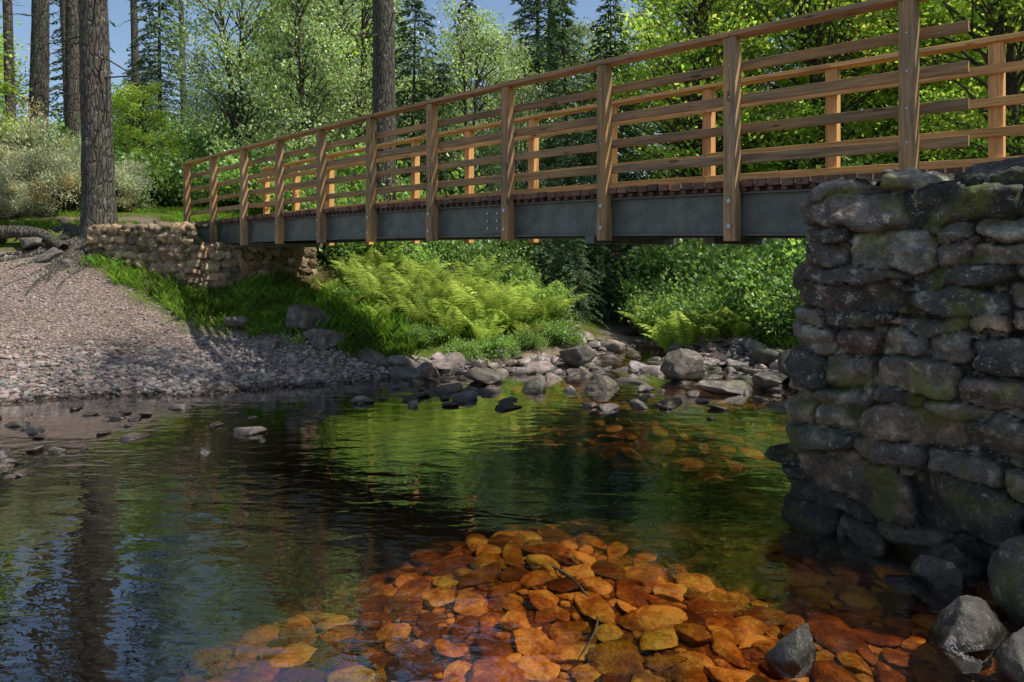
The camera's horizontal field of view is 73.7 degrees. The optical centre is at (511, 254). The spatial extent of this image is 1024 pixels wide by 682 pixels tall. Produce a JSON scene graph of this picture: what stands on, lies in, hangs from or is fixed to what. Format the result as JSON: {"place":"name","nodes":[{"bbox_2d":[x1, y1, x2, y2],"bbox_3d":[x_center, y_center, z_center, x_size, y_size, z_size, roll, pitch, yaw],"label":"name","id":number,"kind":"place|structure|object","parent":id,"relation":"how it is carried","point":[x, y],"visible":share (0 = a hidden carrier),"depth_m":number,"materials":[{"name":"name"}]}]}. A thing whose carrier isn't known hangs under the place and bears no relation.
{"place":"outdoors","nodes":[
{"label":"outdoors","id":0,"kind":"place"},
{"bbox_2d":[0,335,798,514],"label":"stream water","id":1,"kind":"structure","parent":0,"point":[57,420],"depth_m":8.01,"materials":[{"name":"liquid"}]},
{"bbox_2d":[884,575,927,599],"bbox_3d":[2.303,1.923,3.951,0.256,0.106,0.178,0,0,-6],"label":"boulder","id":2,"kind":"object","parent":1,"relation":"in","point":[910,587],"visible":0.92,"depth_m":3.90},
{"bbox_2d":[0,0,862,185],"label":"sky","id":3,"kind":"structure","parent":0,"point":[119,36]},
{"bbox_2d":[0,204,997,681],"bbox_3d":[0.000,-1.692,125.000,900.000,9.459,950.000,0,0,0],"label":"ground","id":4,"kind":"structure","parent":0,"point":[102,582],"depth_m":7.20,"materials":[{"name":"gravel"}]},
{"bbox_2d":[0,0,28,125],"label":"pine tree","id":5,"kind":"object","parent":4,"relation":"on","point":[7,8],"visible":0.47,"depth_m":25.83,"materials":[{"name":"brown plant"}]},
{"bbox_2d":[0,0,40,131],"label":"beech tree","id":6,"kind":"object","parent":4,"relation":"on","point":[8,85],"visible":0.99,"depth_m":16.11,"materials":[{"name":"green plant"}]},
{"bbox_2d":[0,172,41,219],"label":"gorse bush","id":7,"kind":"object","parent":4,"relation":"on","point":[8,204],"visible":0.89,"depth_m":14.87,"materials":[{"name":"green plant"}]},
{"bbox_2d":[0,144,55,215],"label":"gorse bush","id":8,"kind":"object","parent":4,"relation":"on","point":[19,162],"visible":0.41,"depth_m":15.21,"materials":[{"name":"green plant"}]},
{"bbox_2d":[0,225,68,251],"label":"fallen log","id":9,"kind":"object","parent":4,"relation":"on","point":[17,232],"visible":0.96,"depth_m":13.37,"materials":[{"name":"brown wood"}]},
{"bbox_2d":[6,0,71,137],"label":"pine tree","id":10,"kind":"object","parent":4,"relation":"on","point":[40,34],"visible":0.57,"depth_m":19.97,"materials":[{"name":"brown plant"}]},
{"bbox_2d":[0,96,80,174],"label":"gorse bush","id":11,"kind":"object","parent":4,"relation":"on","point":[34,125],"visible":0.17,"depth_m":16.46,"materials":[{"name":"green plant"}]},
{"bbox_2d":[9,134,80,217],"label":"gorse bush","id":12,"kind":"object","parent":4,"relation":"on","point":[49,182],"visible":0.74,"depth_m":15.32,"materials":[{"name":"green plant"}]},
{"bbox_2d":[0,218,92,295],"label":"tree roots","id":13,"kind":"object","parent":4,"relation":"on","point":[70,238],"visible":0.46,"depth_m":13.12,"materials":[{"name":"brown wood"}]},
{"bbox_2d":[20,0,116,135],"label":"spruce tree","id":14,"kind":"object","parent":4,"relation":"on","point":[59,77],"visible":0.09,"depth_m":44.89,"materials":[{"name":"green plant"}]},
{"bbox_2d":[49,0,112,136],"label":"pine tree","id":15,"kind":"object","parent":4,"relation":"on","point":[72,91],"visible":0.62,"depth_m":22.16,"materials":[{"name":"brown plant"}]},
{"bbox_2d":[39,0,163,242],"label":"pine tree","id":16,"kind":"object","parent":4,"relation":"on","point":[98,201],"visible":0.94,"depth_m":13.83,"materials":[{"name":"brown plant"}]},
{"bbox_2d":[62,139,157,212],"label":"gorse bush","id":17,"kind":"object","parent":4,"relation":"on","point":[122,177],"visible":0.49,"depth_m":16.71,"materials":[{"name":"green plant"}]},
{"bbox_2d":[48,108,222,157],"bbox_3d":[-12.266,-3.206,22.820,5.335,3.428,5.724,1,1,27],"label":"shrub","id":18,"kind":"object","parent":4,"relation":"on","point":[162,137],"depth_m":22.34,"materials":[{"name":"green plant"}]},
{"bbox_2d":[71,80,201,163],"bbox_3d":[-10.542,-3.237,19.519,3.404,3.820,3.038,-2,-1,6],"label":"shrub","id":19,"kind":"object","parent":4,"relation":"on","point":[120,104],"visible":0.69,"depth_m":19.36,"materials":[{"name":"green plant"}]},
{"bbox_2d":[70,138,203,210],"bbox_3d":[-9.835,-2.053,18.286,3.485,2.239,3.739,2,-2,-25],"label":"shrub","id":20,"kind":"object","parent":4,"relation":"on","point":[160,176],"visible":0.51,"depth_m":17.72,"materials":[{"name":"green plant"}]},
{"bbox_2d":[120,0,156,124],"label":"pine tree","id":21,"kind":"object","parent":4,"relation":"on","point":[134,30],"visible":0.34,"depth_m":30.94,"materials":[{"name":"brown plant"}]},
{"bbox_2d":[113,0,204,132],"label":"spruce tree","id":22,"kind":"object","parent":4,"relation":"on","point":[159,62],"visible":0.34,"depth_m":25.46,"materials":[{"name":"green plant"}]},
{"bbox_2d":[116,141,239,207],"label":"shrub","id":23,"kind":"object","parent":4,"relation":"on","point":[196,195],"visible":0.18,"depth_m":18.50,"materials":[{"name":"green plant"}]},
{"bbox_2d":[85,219,317,289],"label":"stone abutment wall","id":24,"kind":"structure","parent":4,"relation":"on","point":[181,251],"depth_m":12.97,"materials":[{"name":"stone"}]},
{"bbox_2d":[133,0,318,166],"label":"birch tree","id":25,"kind":"object","parent":4,"relation":"on","point":[237,126],"visible":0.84,"depth_m":20.21,"materials":[{"name":"green plant"}]},
{"bbox_2d":[194,146,257,206],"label":"shrub","id":26,"kind":"object","parent":4,"relation":"on","point":[234,188],"visible":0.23,"depth_m":18.80,"materials":[{"name":"green plant"}]},
{"bbox_2d":[177,37,280,170],"bbox_3d":[-9.139,-4.347,22.433,3.515,5.482,3.356,-2,1,-43],"label":"birch tree","id":27,"kind":"object","parent":4,"relation":"on","point":[201,138],"visible":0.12,"depth_m":22.01,"materials":[{"name":"green plant"}]},
{"bbox_2d":[0,254,465,407],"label":"gravel","id":28,"kind":"structure","parent":4,"relation":"on","point":[86,383],"depth_m":10.09,"materials":[{"name":"gravel"}]},
{"bbox_2d":[192,123,365,211],"bbox_3d":[-5.604,-2.101,18.240,4.654,2.990,4.992,-2,0,19],"label":"shrub","id":29,"kind":"object","parent":4,"relation":"on","point":[232,161],"visible":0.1,"depth_m":17.51,"materials":[{"name":"green plant"}]},
{"bbox_2d":[200,0,371,166],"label":"birch tree","id":30,"kind":"object","parent":4,"relation":"on","point":[304,124],"visible":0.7,"depth_m":20.70,"materials":[{"name":"green plant"}]},
{"bbox_2d":[247,3,334,163],"bbox_3d":[-8.631,-6.476,26.798,4.145,9.867,3.946,0,0,3],"label":"spruce tree","id":31,"kind":"object","parent":4,"relation":"on","point":[290,55],"visible":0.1,"depth_m":26.76,"materials":[{"name":"green plant"}]},
{"bbox_2d":[285,304,330,329],"bbox_3d":[-3.492,1.091,11.538,0.623,0.516,0.642,0,0,35],"label":"boulder","id":32,"kind":"object","parent":4,"relation":"on","point":[309,316],"visible":0.77,"depth_m":11.33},
{"bbox_2d":[303,328,343,349],"bbox_3d":[-3.062,1.363,11.057,0.671,0.354,0.387,0,0,32],"label":"boulder","id":33,"kind":"object","parent":4,"relation":"on","point":[322,339],"visible":0.94,"depth_m":10.89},
{"bbox_2d":[252,158,410,212],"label":"shrub","id":34,"kind":"object","parent":4,"relation":"on","point":[357,184],"visible":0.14,"depth_m":16.57,"materials":[{"name":"green plant"}]},
{"bbox_2d":[234,0,429,149],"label":"beech tree","id":35,"kind":"object","parent":4,"relation":"on","point":[352,11],"visible":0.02,"depth_m":41.38,"materials":[{"name":"green plant"}]},
{"bbox_2d":[279,0,439,167],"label":"birch tree","id":36,"kind":"object","parent":4,"relation":"on","point":[363,23],"visible":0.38,"depth_m":22.98,"materials":[{"name":"green plant"}]},
{"bbox_2d":[319,0,413,201],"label":"pine tree","id":37,"kind":"object","parent":4,"relation":"on","point":[383,71],"visible":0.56,"depth_m":16.98,"materials":[{"name":"brown plant"}]},
{"bbox_2d":[341,268,408,305],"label":"fern","id":38,"kind":"object","parent":4,"relation":"on","point":[365,285],"visible":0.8,"depth_m":12.81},
{"bbox_2d":[333,0,425,177],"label":"spruce tree","id":39,"kind":"object","parent":4,"relation":"on","point":[371,55],"visible":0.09,"depth_m":26.90,"materials":[{"name":"green plant"}]},
{"bbox_2d":[348,244,416,277],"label":"fern","id":40,"kind":"object","parent":4,"relation":"on","point":[382,260],"visible":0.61,"depth_m":14.28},
{"bbox_2d":[324,197,453,274],"bbox_3d":[-2.945,-0.431,15.649,3.062,1.967,3.285,1,0,22],"label":"shrub","id":41,"kind":"object","parent":4,"relation":"on","point":[386,246],"visible":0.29,"depth_m":14.76,"materials":[{"name":"green plant"}]},
{"bbox_2d":[0,325,796,479],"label":"riffle rocks","id":42,"kind":"object","parent":4,"relation":"on","point":[716,356],"visible":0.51,"depth_m":10.68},
{"bbox_2d":[464,367,501,384],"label":"boulder","id":43,"kind":"object","parent":42,"relation":"on","point":[485,375],"visible":0.93,"depth_m":10.02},
{"bbox_2d":[559,345,597,367],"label":"boulder","id":44,"kind":"object","parent":42,"relation":"on","point":[575,357],"visible":0.91,"depth_m":11.29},
{"bbox_2d":[660,348,704,381],"bbox_3d":[2.594,1.695,10.365,0.597,0.523,0.568,0,0,-23],"label":"boulder","id":45,"kind":"object","parent":42,"relation":"on","point":[680,364],"visible":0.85,"depth_m":10.21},
{"bbox_2d":[751,371,787,388],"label":"boulder","id":46,"kind":"object","parent":42,"relation":"on","point":[765,379],"visible":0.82,"depth_m":9.54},
{"bbox_2d":[0,203,799,361],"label":"grass","id":47,"kind":"structure","parent":4,"relation":"on","point":[359,322],"depth_m":12.33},
{"bbox_2d":[373,255,440,293],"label":"fern","id":48,"kind":"object","parent":4,"relation":"on","point":[412,275],"visible":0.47,"depth_m":13.40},
{"bbox_2d":[375,241,451,279],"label":"shrub","id":49,"kind":"object","parent":4,"relation":"on","point":[422,255],"visible":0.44,"depth_m":14.78,"materials":[{"name":"green plant"}]},
{"bbox_2d":[357,194,482,265],"bbox_3d":[-2.518,-0.664,16.804,3.601,2.156,3.356,0,-1,5],"label":"shrub","id":50,"kind":"object","parent":4,"relation":"on","point":[446,246],"visible":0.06,"depth_m":16.76,"materials":[{"name":"green plant"}]},
{"bbox_2d":[386,271,456,309],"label":"fern","id":51,"kind":"object","parent":4,"relation":"on","point":[437,293],"visible":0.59,"depth_m":12.64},
{"bbox_2d":[395,293,450,324],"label":"fern","id":52,"kind":"object","parent":4,"relation":"on","point":[413,313],"visible":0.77,"depth_m":12.11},
{"bbox_2d":[402,315,448,348],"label":"shrub","id":53,"kind":"object","parent":4,"relation":"on","point":[429,334],"visible":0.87,"depth_m":11.65,"materials":[{"name":"green plant"}]},
{"bbox_2d":[394,0,462,194],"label":"spruce tree","id":54,"kind":"object","parent":4,"relation":"on","point":[418,5],"visible":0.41,"depth_m":20.06,"materials":[{"name":"green plant"}]},
{"bbox_2d":[410,287,482,322],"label":"fern","id":55,"kind":"object","parent":4,"relation":"on","point":[442,303],"visible":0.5,"depth_m":12.56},
{"bbox_2d":[417,305,478,343],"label":"fern","id":56,"kind":"object","parent":4,"relation":"on","point":[456,329],"visible":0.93,"depth_m":12.02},
{"bbox_2d":[417,63,484,197],"bbox_3d":[-2.077,-2.617,19.286,2.897,5.729,2.409,0,0,-34],"label":"spruce tree","id":57,"kind":"object","parent":4,"relation":"on","point":[446,83],"visible":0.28,"depth_m":19.14,"materials":[{"name":"green plant"}]},
{"bbox_2d":[441,332,492,363],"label":"shrub","id":58,"kind":"object","parent":4,"relation":"on","point":[465,349],"visible":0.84,"depth_m":11.46,"materials":[{"name":"green plant"}]},
{"bbox_2d":[441,0,492,188],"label":"spruce tree","id":59,"kind":"object","parent":4,"relation":"on","point":[469,4],"visible":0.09,"depth_m":45.80,"materials":[{"name":"green plant"}]},
{"bbox_2d":[399,0,536,252],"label":"birch tree","id":60,"kind":"object","parent":4,"relation":"on","point":[463,79],"visible":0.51,"depth_m":20.20,"materials":[{"name":"green plant"}]},
{"bbox_2d":[434,254,515,293],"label":"fern","id":61,"kind":"object","parent":4,"relation":"on","point":[484,272],"visible":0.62,"depth_m":14.20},
{"bbox_2d":[459,312,506,344],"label":"fern","id":62,"kind":"object","parent":4,"relation":"on","point":[491,330],"visible":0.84,"depth_m":12.08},
{"bbox_2d":[445,276,520,327],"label":"fern","id":63,"kind":"object","parent":4,"relation":"on","point":[491,303],"visible":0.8,"depth_m":12.50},
{"bbox_2d":[424,14,560,192],"bbox_3d":[-0.517,-4.059,23.200,5.035,8.223,5.273,-2,1,-22],"label":"birch tree","id":64,"kind":"object","parent":4,"relation":"on","point":[493,71],"visible":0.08,"depth_m":23.05,"materials":[{"name":"green plant"}]},
{"bbox_2d":[442,239,554,286],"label":"shrub","id":65,"kind":"object","parent":4,"relation":"on","point":[507,248],"visible":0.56,"depth_m":16.23,"materials":[{"name":"green plant"}]},
{"bbox_2d":[479,330,526,360],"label":"shrub","id":66,"kind":"object","parent":4,"relation":"on","point":[507,343],"visible":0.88,"depth_m":11.85,"materials":[{"name":"green plant"}]},
{"bbox_2d":[473,282,536,331],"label":"fern","id":67,"kind":"object","parent":4,"relation":"on","point":[511,316],"visible":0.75,"depth_m":12.74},
{"bbox_2d":[466,248,547,290],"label":"shrub","id":68,"kind":"object","parent":4,"relation":"on","point":[522,271],"visible":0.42,"depth_m":15.04,"materials":[{"name":"green plant"}]},
{"bbox_2d":[0,380,1018,681],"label":"streambed cobbles","id":69,"kind":"object","parent":4,"relation":"on","point":[384,586],"visible":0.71,"depth_m":4.13,"materials":[{"name":"stone"}]},
{"bbox_2d":[693,380,752,394],"bbox_3d":[2.920,1.855,9.371,0.824,0.227,0.290,0,0,0],"label":"boulder","id":70,"kind":"object","parent":69,"relation":"on","point":[738,387],"visible":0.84,"depth_m":9.36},
{"bbox_2d":[765,623,816,678],"bbox_3d":[1.340,1.908,3.246,0.272,0.288,0.190,0,0,-34],"label":"boulder","id":71,"kind":"object","parent":69,"relation":"on","point":[792,654],"visible":1,"depth_m":3.19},
{"bbox_2d":[925,595,1010,657],"bbox_3d":[2.268,1.874,3.418,0.497,0.279,0.281,0,0,-30],"label":"boulder","id":72,"kind":"object","parent":69,"relation":"on","point":[965,626],"visible":0.95,"depth_m":3.35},
{"bbox_2d":[987,535,1023,629],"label":"boulder","id":73,"kind":"object","parent":69,"relation":"on","point":[1005,570],"visible":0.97,"depth_m":3.56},
{"bbox_2d":[457,63,576,244],"bbox_3d":[0.289,-2.516,20.279,3.836,6.265,4.018,-2,3,-24],"label":"birch tree","id":74,"kind":"object","parent":4,"relation":"on","point":[522,184],"visible":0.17,"depth_m":20.08,"materials":[{"name":"green plant"}]},
{"bbox_2d":[488,278,559,321],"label":"fern","id":75,"kind":"object","parent":4,"relation":"on","point":[528,316],"visible":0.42,"depth_m":13.23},
{"bbox_2d":[513,326,549,352],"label":"shrub","id":76,"kind":"object","parent":4,"relation":"on","point":[537,341],"visible":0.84,"depth_m":12.36,"materials":[{"name":"green plant"}]},
{"bbox_2d":[477,0,595,189],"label":"spruce tree","id":77,"kind":"object","parent":4,"relation":"on","point":[536,11],"visible":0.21,"depth_m":33.13,"materials":[{"name":"green plant"}]},
{"bbox_2d":[515,169,578,307],"bbox_3d":[0.733,-0.337,16.363,1.443,3.421,1.733,0,0,-44],"label":"spruce tree","id":78,"kind":"object","parent":4,"relation":"on","point":[541,257],"visible":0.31,"depth_m":16.17,"materials":[{"name":"green plant"}]},
{"bbox_2d":[487,17,622,168],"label":"beech tree","id":79,"kind":"object","parent":4,"relation":"on","point":[545,46],"visible":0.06,"depth_m":44.17,"materials":[{"name":"green plant"}]},
{"bbox_2d":[491,239,622,299],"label":"shrub","id":80,"kind":"object","parent":4,"relation":"on","point":[561,253],"visible":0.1,"depth_m":17.78,"materials":[{"name":"green plant"}]},
{"bbox_2d":[532,309,590,347],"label":"shrub","id":81,"kind":"object","parent":4,"relation":"on","point":[558,332],"visible":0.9,"depth_m":13.02,"materials":[{"name":"green plant"}]},
{"bbox_2d":[547,239,609,329],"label":"spruce tree","id":82,"kind":"object","parent":4,"relation":"on","point":[573,283],"visible":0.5,"depth_m":15.82,"materials":[{"name":"green plant"}]},
{"bbox_2d":[518,0,640,316],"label":"spruce tree","id":83,"kind":"object","parent":4,"relation":"on","point":[573,52],"visible":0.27,"depth_m":18.97,"materials":[{"name":"green plant"}]},
{"bbox_2d":[564,175,625,323],"bbox_3d":[1.928,-0.136,16.974,1.603,3.824,1.929,0,0,-7],"label":"spruce tree","id":84,"kind":"object","parent":4,"relation":"on","point":[598,266],"visible":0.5,"depth_m":16.81,"materials":[{"name":"green plant"}]},
{"bbox_2d":[541,1,671,182],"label":"birch tree","id":85,"kind":"object","parent":4,"relation":"on","point":[590,36],"visible":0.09,"depth_m":23.62,"materials":[{"name":"green plant"}]},
{"bbox_2d":[563,0,653,278],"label":"spruce tree","id":86,"kind":"object","parent":4,"relation":"on","point":[606,42],"visible":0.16,"depth_m":20.44,"materials":[{"name":"green plant"}]},
{"bbox_2d":[601,173,649,322],"bbox_3d":[3.127,-0.154,17.581,1.829,4.008,2.020,2,1,1],"label":"spruce tree","id":87,"kind":"object","parent":4,"relation":"on","point":[617,258],"visible":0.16,"depth_m":17.44,"materials":[{"name":"green plant"}]},
{"bbox_2d":[610,270,682,333],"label":"shrub","id":88,"kind":"object","parent":4,"relation":"on","point":[636,285],"visible":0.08,"depth_m":15.87,"materials":[{"name":"green plant"}]},
{"bbox_2d":[620,280,688,341],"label":"shrub","id":89,"kind":"object","parent":4,"relation":"on","point":[652,311],"visible":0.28,"depth_m":14.15,"materials":[{"name":"green plant"}]},
{"bbox_2d":[597,238,750,315],"bbox_3d":[4.417,0.284,17.045,4.674,2.799,4.356,-3,-2,14],"label":"shrub","id":90,"kind":"object","parent":4,"relation":"on","point":[647,252],"visible":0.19,"depth_m":16.25,"materials":[{"name":"green plant"}]},
{"bbox_2d":[655,309,711,346],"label":"fern","id":91,"kind":"object","parent":4,"relation":"on","point":[688,337],"visible":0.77,"depth_m":12.81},
{"bbox_2d":[641,238,750,291],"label":"shrub","id":92,"kind":"object","parent":4,"relation":"on","point":[687,265],"visible":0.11,"depth_m":14.95,"materials":[{"name":"green plant"}]},
{"bbox_2d":[543,0,850,245],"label":"beech tree","id":93,"kind":"object","parent":4,"relation":"on","point":[694,120],"visible":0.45,"depth_m":18.07,"materials":[{"name":"green plant"}]},
{"bbox_2d":[643,238,754,289],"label":"shrub","id":94,"kind":"object","parent":4,"relation":"on","point":[694,241],"visible":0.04,"depth_m":15.86,"materials":[{"name":"green plant"}]},
{"bbox_2d":[655,271,754,343],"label":"shrub","id":95,"kind":"object","parent":4,"relation":"on","point":[690,307],"visible":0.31,"depth_m":13.02,"materials":[{"name":"green plant"}]},
{"bbox_2d":[676,304,743,341],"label":"fern","id":96,"kind":"object","parent":4,"relation":"on","point":[709,334],"visible":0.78,"depth_m":12.58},
{"bbox_2d":[590,0,840,179],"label":"beech tree","id":97,"kind":"object","parent":4,"relation":"on","point":[667,88],"visible":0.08,"depth_m":23.46,"materials":[{"name":"green plant"}]},
{"bbox_2d":[672,238,805,311],"bbox_3d":[4.963,0.318,13.737,3.498,2.095,3.260,1,-3,7],"label":"shrub","id":98,"kind":"object","parent":4,"relation":"on","point":[733,266],"visible":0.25,"depth_m":13.36,"materials":[{"name":"green plant"}]},
{"bbox_2d":[685,263,795,335],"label":"shrub","id":99,"kind":"object","parent":4,"relation":"on","point":[741,299],"visible":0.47,"depth_m":12.50,"materials":[{"name":"green plant"}]},
{"bbox_2d":[718,249,806,337],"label":"shrub","id":100,"kind":"object","parent":4,"relation":"on","point":[784,291],"visible":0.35,"depth_m":11.98,"materials":[{"name":"green plant"}]},
{"bbox_2d":[748,289,800,341],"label":"shrub","id":101,"kind":"object","parent":4,"relation":"on","point":[775,324],"visible":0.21,"depth_m":11.74,"materials":[{"name":"green plant"}]},
{"bbox_2d":[748,238,810,285],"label":"shrub","id":102,"kind":"object","parent":4,"relation":"on","point":[798,257],"visible":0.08,"depth_m":13.03,"materials":[{"name":"green plant"}]},
{"bbox_2d":[669,0,981,172],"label":"beech tree","id":103,"kind":"object","parent":4,"relation":"on","point":[802,7],"visible":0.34,"depth_m":17.80,"materials":[{"name":"green plant"}]},
{"bbox_2d":[748,0,1022,162],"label":"beech tree","id":104,"kind":"object","parent":4,"relation":"on","point":[889,92],"visible":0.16,"depth_m":18.53,"materials":[{"name":"green plant"}]},
{"bbox_2d":[764,156,1023,583],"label":"stone bridge pier","id":105,"kind":"structure","parent":4,"relation":"on","point":[902,449],"depth_m":4.42,"materials":[{"name":"stone"}]},
{"bbox_2d":[181,0,1023,246],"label":"footbridge","id":106,"kind":"object","parent":105,"relation":"on","point":[732,204],"visible":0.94,"depth_m":6.99,"materials":[{"name":"wood"}]},
{"bbox_2d":[832,0,1023,161],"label":"beech tree","id":107,"kind":"object","parent":4,"relation":"on","point":[1000,19],"visible":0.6,"depth_m":14.13,"materials":[{"name":"green plant"}]},
{"bbox_2d":[910,554,963,608],"bbox_3d":[2.470,1.896,3.961,0.273,0.307,0.228,0,0,42],"label":"boulder","id":108,"kind":"object","parent":4,"relation":"on","point":[941,579],"visible":0.82,"depth_m":3.88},
{"bbox_2d":[919,0,1023,143],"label":"beech tree","id":109,"kind":"object","parent":4,"relation":"on","point":[1016,28],"visible":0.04,"depth_m":17.75,"materials":[{"name":"green plant"}]},
{"bbox_2d":[995,626,1023,681],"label":"boulder","id":110,"kind":"object","parent":4,"relation":"on","point":[1009,656],"visible":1,"depth_m":3.05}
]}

